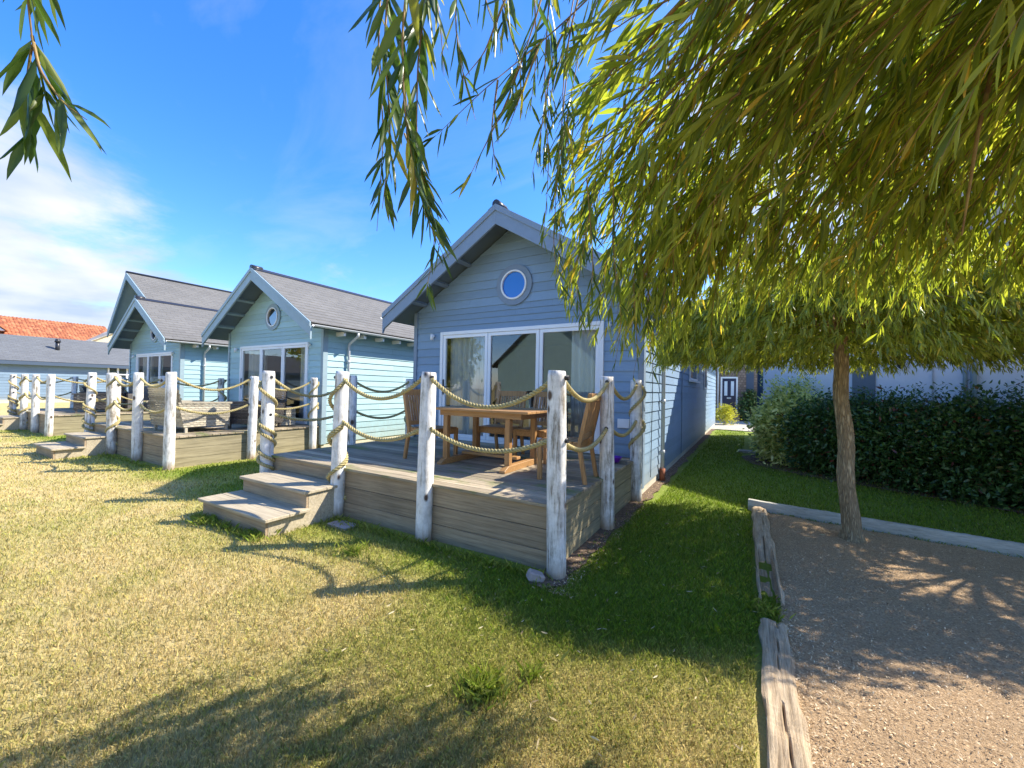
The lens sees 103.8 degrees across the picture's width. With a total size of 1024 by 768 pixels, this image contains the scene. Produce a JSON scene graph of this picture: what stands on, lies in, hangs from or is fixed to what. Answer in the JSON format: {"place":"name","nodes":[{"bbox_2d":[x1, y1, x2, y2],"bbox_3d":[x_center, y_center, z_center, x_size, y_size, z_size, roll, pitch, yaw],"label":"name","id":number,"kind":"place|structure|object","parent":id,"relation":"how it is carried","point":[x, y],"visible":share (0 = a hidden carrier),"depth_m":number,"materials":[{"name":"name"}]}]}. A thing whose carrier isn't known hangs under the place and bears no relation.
{"place":"outdoors","nodes":[
{"label":"outdoors","id":0,"kind":"place"},
{"bbox_2d":[79,385,126,396],"bbox_3d":[-14.596,0.478,14.320,1.035,0.857,0.820,1,-1,-25],"label":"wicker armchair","id":1,"kind":"object","parent":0,"point":[83,389],"visible":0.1,"depth_m":13.95,"materials":[{"name":"black wicker"}]},
{"bbox_2d":[0,0,991,328],"label":"sky","id":2,"kind":"structure","parent":0,"point":[242,133],"materials":[{"name":"blue"}]},
{"bbox_2d":[0,402,1023,767],"bbox_3d":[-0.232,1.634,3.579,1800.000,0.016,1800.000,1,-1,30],"label":"ground","id":3,"kind":"structure","parent":0,"point":[758,722],"depth_m":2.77,"materials":[{"name":"green plant"}]},
{"bbox_2d":[0,415,19,430],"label":"wooden steps","id":4,"kind":"structure","parent":3,"relation":"on","point":[7,422],"depth_m":12.64,"materials":[{"name":"brown wood"}]},
{"bbox_2d":[0,315,106,340],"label":"tiled house","id":5,"kind":"structure","parent":3,"relation":"on","point":[12,325],"depth_m":42.35,"materials":[{"name":"tile"}]},
{"bbox_2d":[0,334,129,402],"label":"timber shed","id":6,"kind":"structure","parent":3,"relation":"on","point":[43,357],"depth_m":29.43,"materials":[{"name":"wood"}]},
{"bbox_2d":[107,368,128,379],"bbox_3d":[-31.019,-0.751,31.917,0.078,1.200,1.700,1,-1,30],"label":"window","id":7,"kind":"structure","parent":6,"relation":"in","point":[124,373],"depth_m":31.80,"materials":[{"name":"white paint"}]},
{"bbox_2d":[33,431,106,459],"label":"wooden steps","id":8,"kind":"structure","parent":3,"relation":"on","point":[78,444],"depth_m":8.55,"materials":[{"name":"brown wood"}]},
{"bbox_2d":[7,374,158,436],"bbox_3d":[-14.331,0.673,13.713,4.751,1.921,3.050,1,-1,30],"label":"rope fence","id":9,"kind":"object","parent":3,"relation":"on","point":[35,398],"visible":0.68,"depth_m":12.53,"materials":[{"name":"white wood"}]},
{"bbox_2d":[15,408,155,435],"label":"timber deck","id":10,"kind":"structure","parent":3,"relation":"on","point":[69,420],"depth_m":12.04,"materials":[{"name":"brown wood"}]},
{"bbox_2d":[72,386,124,412],"bbox_3d":[-13.401,0.484,13.052,1.035,0.857,0.820,2,-1,-28],"label":"wicker armchair","id":11,"kind":"object","parent":10,"relation":"on","point":[79,405],"visible":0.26,"depth_m":12.71,"materials":[{"name":"black wicker"}]},
{"bbox_2d":[121,386,152,408],"bbox_3d":[-13.629,0.450,14.309,2.160,0.750,0.750,1,-1,30],"label":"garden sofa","id":12,"kind":"object","parent":10,"relation":"on","point":[129,395],"visible":0.3,"depth_m":13.82,"materials":[{"name":"wicker"}]},
{"bbox_2d":[86,331,112,341],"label":"cream house","id":13,"kind":"structure","parent":3,"relation":"on","point":[102,337],"depth_m":42.76,"materials":[{"name":"beige paint"}]},
{"bbox_2d":[107,271,231,419],"bbox_3d":[-11.142,-1.356,20.576,6.830,6.081,12.945,1,-1,30],"label":"beach hut","id":14,"kind":"object","parent":3,"relation":"on","point":[157,326],"visible":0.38,"depth_m":15.31,"materials":[{"name":"wood"}]},
{"bbox_2d":[150,330,157,342],"bbox_3d":[-13.525,-1.933,15.168,0.730,0.730,0.065,1,-1,30],"label":"round window","id":15,"kind":"structure","parent":14,"relation":"in","point":[154,339],"depth_m":15.21,"materials":[{"name":"white paint"}]},
{"bbox_2d":[136,352,173,387],"bbox_3d":[-13.551,-0.120,15.179,3.340,2.105,0.095,1,-1,30],"label":"patio door","id":16,"kind":"structure","parent":14,"relation":"in","point":[148,355],"depth_m":15.27,"materials":[{"name":"white paint"}]},
{"bbox_2d":[81,372,319,470],"bbox_3d":[-7.481,0.743,9.678,4.751,1.940,3.050,1,-1,30],"label":"rope fence","id":17,"kind":"object","parent":3,"relation":"on","point":[168,382],"visible":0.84,"depth_m":8.48,"materials":[{"name":"white wood"}]},
{"bbox_2d":[92,420,318,467],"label":"timber deck","id":18,"kind":"structure","parent":3,"relation":"on","point":[206,438],"depth_m":8.28,"materials":[{"name":"brown wood"}]},
{"bbox_2d":[146,387,231,432],"bbox_3d":[-6.866,0.531,8.536,1.170,0.896,1.035,1,-1,24],"label":"sofa","id":19,"kind":"object","parent":18,"relation":"on","point":[185,420],"visible":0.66,"depth_m":8.26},
{"bbox_2d":[225,390,286,428],"bbox_3d":[-5.835,0.570,9.192,0.985,0.876,0.740,1,-1,12],"label":"wicker armchair","id":20,"kind":"object","parent":18,"relation":"on","point":[240,416],"visible":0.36,"depth_m":8.90,"materials":[{"name":"wicker"}]},
{"bbox_2d":[274,406,295,425],"bbox_3d":[-6.116,0.724,10.025,1.520,0.520,0.570,1,-1,30],"label":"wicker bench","id":21,"kind":"object","parent":18,"relation":"on","point":[287,421],"visible":0.14,"depth_m":9.75,"materials":[{"name":"brown wicker"}]},
{"bbox_2d":[198,470,337,537],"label":"wooden steps","id":22,"kind":"structure","parent":3,"relation":"on","point":[268,502],"depth_m":4.65,"materials":[{"name":"brown wood"}]},
{"bbox_2d":[201,264,413,447],"bbox_3d":[-3.705,-0.635,16.180,5.560,4.811,12.945,1,-1,30],"label":"beach hut","id":23,"kind":"object","parent":3,"relation":"on","point":[292,332],"visible":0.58,"depth_m":11.28,"materials":[{"name":"teal wood"}]},
{"bbox_2d":[265,304,280,329],"bbox_3d":[-6.624,-1.853,11.103,0.730,0.730,0.065,1,-1,30],"label":"round window","id":24,"kind":"structure","parent":23,"relation":"in","point":[273,313],"depth_m":11.09,"materials":[{"name":"white paint"}]},
{"bbox_2d":[239,342,308,423],"bbox_3d":[-6.657,-0.041,11.102,3.340,2.105,0.125,1,-1,30],"label":"patio door","id":25,"kind":"structure","parent":23,"relation":"in","point":[283,347],"depth_m":10.86,"materials":[{"name":"white paint"}]},
{"bbox_2d":[327,520,357,530],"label":"paving slab","id":26,"kind":"structure","parent":3,"relation":"on","point":[344,527],"depth_m":4.50,"materials":[{"name":"grey stone"}]},
{"bbox_2d":[96,451,795,716],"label":"grass tufts","id":27,"kind":"object","parent":3,"relation":"on","point":[482,685],"visible":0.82,"depth_m":2.89,"materials":[{"name":"green plant"}]},
{"bbox_2d":[256,370,646,579],"bbox_3d":[-0.835,0.825,5.764,4.751,1.929,3.050,1,-1,30],"label":"rope fence","id":28,"kind":"object","parent":3,"relation":"on","point":[345,431],"visible":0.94,"depth_m":4.53,"materials":[{"name":"white wood"}]},
{"bbox_2d":[272,436,632,569],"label":"timber deck","id":29,"kind":"structure","parent":3,"relation":"on","point":[482,504],"depth_m":4.40,"materials":[{"name":"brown wood"}]},
{"bbox_2d":[402,389,457,462],"bbox_3d":[-1.171,0.567,5.713,0.608,0.977,0.538,1,-1,30],"label":"garden chair","id":30,"kind":"object","parent":29,"relation":"on","point":[410,421],"visible":0.52,"depth_m":5.69,"materials":[{"name":"brown wood"}]},
{"bbox_2d":[436,405,546,473],"bbox_3d":[-0.246,0.694,5.351,1.500,0.743,0.940,1,-1,30],"label":"dining table","id":31,"kind":"object","parent":29,"relation":"on","point":[509,415],"visible":0.84,"depth_m":5.21,"materials":[{"name":"brown wood"}]},
{"bbox_2d":[479,391,526,453],"bbox_3d":[-0.146,0.592,6.109,0.538,0.977,0.608,1,-1,30],"label":"garden chair","id":32,"kind":"object","parent":29,"relation":"on","point":[495,429],"visible":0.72,"depth_m":6.21,"materials":[{"name":"brown wood"}]},
{"bbox_2d":[513,392,546,463],"bbox_3d":[0.408,0.599,5.783,0.538,0.977,0.608,1,-1,33],"label":"garden chair","id":33,"kind":"object","parent":29,"relation":"on","point":[541,432],"visible":0.45,"depth_m":5.67,"materials":[{"name":"brown wood"}]},
{"bbox_2d":[537,393,600,484],"bbox_3d":[0.675,0.588,4.584,0.608,0.977,0.538,1,-1,26],"label":"garden chair","id":34,"kind":"object","parent":29,"relation":"on","point":[588,425],"visible":0.62,"depth_m":4.46,"materials":[{"name":"brown wood"}]},
{"bbox_2d":[614,455,621,462],"bbox_3d":[1.436,1.058,5.652,0.230,0.071,0.230,1,-1,30],"label":"pet bowl","id":35,"kind":"object","parent":29,"relation":"on","point":[617,459],"visible":0.38,"depth_m":5.58,"materials":[{"name":"purple plastic"}]},
{"bbox_2d":[380,199,722,493],"bbox_3d":[3.893,-0.519,13.851,5.560,4.811,16.645,1,-1,30],"label":"beach hut","id":36,"kind":"object","parent":3,"relation":"on","point":[490,326],"visible":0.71,"depth_m":7.42,"materials":[{"name":"blue wood"}]},
{"bbox_2d":[497,264,532,304],"bbox_3d":[0.037,-1.776,7.180,0.730,0.730,0.065,1,-1,30],"label":"round window","id":37,"kind":"structure","parent":36,"relation":"in","point":[514,284],"depth_m":7.17,"materials":[{"name":"blue glass"}]},
{"bbox_2d":[438,321,604,453],"bbox_3d":[0.003,0.037,7.179,3.340,2.105,0.125,1,-1,30],"label":"patio door","id":38,"kind":"structure","parent":36,"relation":"in","point":[539,330],"depth_m":7.19,"materials":[{"name":"white paint"}]},
{"bbox_2d":[689,361,699,382],"bbox_3d":[5.230,-0.554,11.443,0.100,1.030,1.920,1,-1,30],"label":"side window","id":39,"kind":"structure","parent":36,"relation":"in","point":[693,376],"depth_m":11.30,"materials":[{"name":"white paint"}]},
{"bbox_2d":[703,367,706,388],"bbox_3d":[7.001,-0.405,14.517,0.035,1.180,0.900,1,-1,30],"label":"side window","id":40,"kind":"structure","parent":36,"relation":"in","point":[705,371],"depth_m":14.62,"materials":[{"name":"white paint"}]},
{"bbox_2d":[529,429,714,587],"bbox_3d":[5.131,1.817,11.385,0.362,0.001,19.100,1,-1,30],"label":"soil edge","id":41,"kind":"object","parent":3,"relation":"on","point":[573,556],"visible":0.52,"depth_m":4.58,"materials":[{"name":"brown soil"}]},
{"bbox_2d":[526,568,544,581],"bbox_3d":[0.194,1.593,3.317,0.152,0.102,0.108,1,-1,-4],"label":"stone","id":42,"kind":"object","parent":41,"relation":"on","point":[532,575],"visible":0.88,"depth_m":3.27,"materials":[{"name":"grey stone"}]},
{"bbox_2d":[306,463,1019,766],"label":"leaf litter","id":43,"kind":"object","parent":3,"relation":"on","point":[593,737],"visible":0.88,"depth_m":2.56,"materials":[{"name":"brown plant"}]},
{"bbox_2d":[715,403,741,424],"bbox_3d":[10.689,1.492,20.062,1.449,1.225,1.313,1,-1,38],"label":"bush","id":44,"kind":"object","parent":3,"relation":"on","point":[724,412],"visible":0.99,"depth_m":19.99,"materials":[{"name":"yellow plant"}]},
{"bbox_2d":[715,363,756,420],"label":"shingled house","id":45,"kind":"structure","parent":3,"relation":"on","point":[731,386],"depth_m":23.60,"materials":[{"name":"brown"}]},
{"bbox_2d":[722,378,735,412],"bbox_3d":[12.842,0.674,23.728,0.720,2.010,0.051,1,-1,30],"label":"door","id":46,"kind":"structure","parent":45,"relation":"in","point":[728,384],"depth_m":23.71,"materials":[{"name":"white paint"}]},
{"bbox_2d":[735,388,756,420],"bbox_3d":[13.545,1.266,22.634,1.579,2.034,1.731,1,-1,-26],"label":"bush","id":47,"kind":"object","parent":3,"relation":"on","point":[749,399],"visible":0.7,"depth_m":22.59,"materials":[{"name":"green plant"}]},
{"bbox_2d":[738,449,755,453],"bbox_3d":[6.378,1.830,10.825,0.500,0.070,0.280,1,-1,30],"label":"stepping stone","id":48,"kind":"object","parent":3,"relation":"on","point":[745,451],"visible":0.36,"depth_m":10.77,"materials":[{"name":"grey stone"}]},
{"bbox_2d":[751,506,784,605],"bbox_3d":[2.633,1.676,4.189,0.195,0.120,2.761,1,-1,30],"label":"edging timber","id":49,"kind":"object","parent":3,"relation":"on","point":[764,545],"visible":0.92,"depth_m":3.96,"materials":[{"name":"grey wood"}]},
{"bbox_2d":[758,618,812,767],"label":"edging timber","id":50,"kind":"object","parent":3,"relation":"on","point":[786,737],"visible":0.98,"depth_m":2.01,"materials":[{"name":"grey wood"}]},
{"bbox_2d":[741,455,1023,513],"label":"soil bed","id":51,"kind":"object","parent":3,"relation":"on","point":[753,458],"visible":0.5,"depth_m":7.34,"materials":[{"name":"brown soil"}]},
{"bbox_2d":[736,374,832,467],"bbox_3d":[6.189,0.839,9.083,1.960,2.170,1.944,1,-1,-26],"label":"shrub","id":52,"kind":"object","parent":51,"relation":"on","point":[763,416],"visible":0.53,"depth_m":8.94,"materials":[{"name":"green plant"}]},
{"bbox_2d":[764,387,886,481],"bbox_3d":[6.432,0.909,7.983,1.885,1.951,2.132,1,-1,-26],"label":"shrub","id":53,"kind":"object","parent":51,"relation":"on","point":[811,430],"visible":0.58,"depth_m":7.93,"materials":[{"name":"green plant"}]},
{"bbox_2d":[819,384,970,495],"bbox_3d":[6.876,0.938,7.129,2.043,1.882,2.285,1,-1,-26],"label":"shrub","id":54,"kind":"object","parent":51,"relation":"on","point":[868,448],"visible":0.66,"depth_m":6.91,"materials":[{"name":"green plant"}]},
{"bbox_2d":[876,379,1023,509],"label":"shrub","id":55,"kind":"object","parent":51,"relation":"on","point":[956,434],"visible":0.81,"depth_m":6.11,"materials":[{"name":"green plant"}]},
{"bbox_2d":[958,375,1023,512],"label":"shrub","id":56,"kind":"object","parent":51,"relation":"on","point":[1019,488],"visible":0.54,"depth_m":5.73,"materials":[{"name":"green plant"}]},
{"bbox_2d":[748,498,1023,557],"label":"edging timber","id":57,"kind":"object","parent":3,"relation":"on","point":[993,545],"visible":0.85,"depth_m":4.50,"materials":[{"name":"grey wood"}]},
{"bbox_2d":[757,177,1023,495],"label":"white house","id":58,"kind":"structure","parent":3,"relation":"on","point":[956,378],"depth_m":7.59,"materials":[{"name":"stone"}]},
{"bbox_2d":[852,363,875,401],"bbox_3d":[7.259,0.604,8.284,0.030,2.250,0.380,1,-1,-27],"label":"shutter door","id":59,"kind":"structure","parent":58,"relation":"in","point":[869,382],"depth_m":8.27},
{"bbox_2d":[767,512,1023,767],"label":"gravel bed","id":60,"kind":"object","parent":3,"relation":"on","point":[967,661],"visible":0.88,"depth_m":2.52,"materials":[{"name":"beige gravel"}]},
{"bbox_2d":[0,0,1023,385],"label":"willow tree","id":61,"kind":"object","parent":60,"relation":"on","point":[944,100],"visible":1,"depth_m":1.33,"materials":[{"name":"green plant"}]},
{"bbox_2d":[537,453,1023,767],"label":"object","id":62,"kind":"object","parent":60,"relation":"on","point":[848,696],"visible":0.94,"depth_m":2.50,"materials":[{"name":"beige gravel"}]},
{"bbox_2d":[653,237,1023,543],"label":"willow tree","id":63,"kind":"object","parent":60,"relation":"on","point":[828,332],"visible":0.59,"depth_m":3.72,"materials":[{"name":"green plant"}]},
{"bbox_2d":[711,419,754,430],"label":"paving","id":64,"kind":"structure","parent":0,"point":[739,425],"depth_m":19.09,"materials":[{"name":"grey concrete"}]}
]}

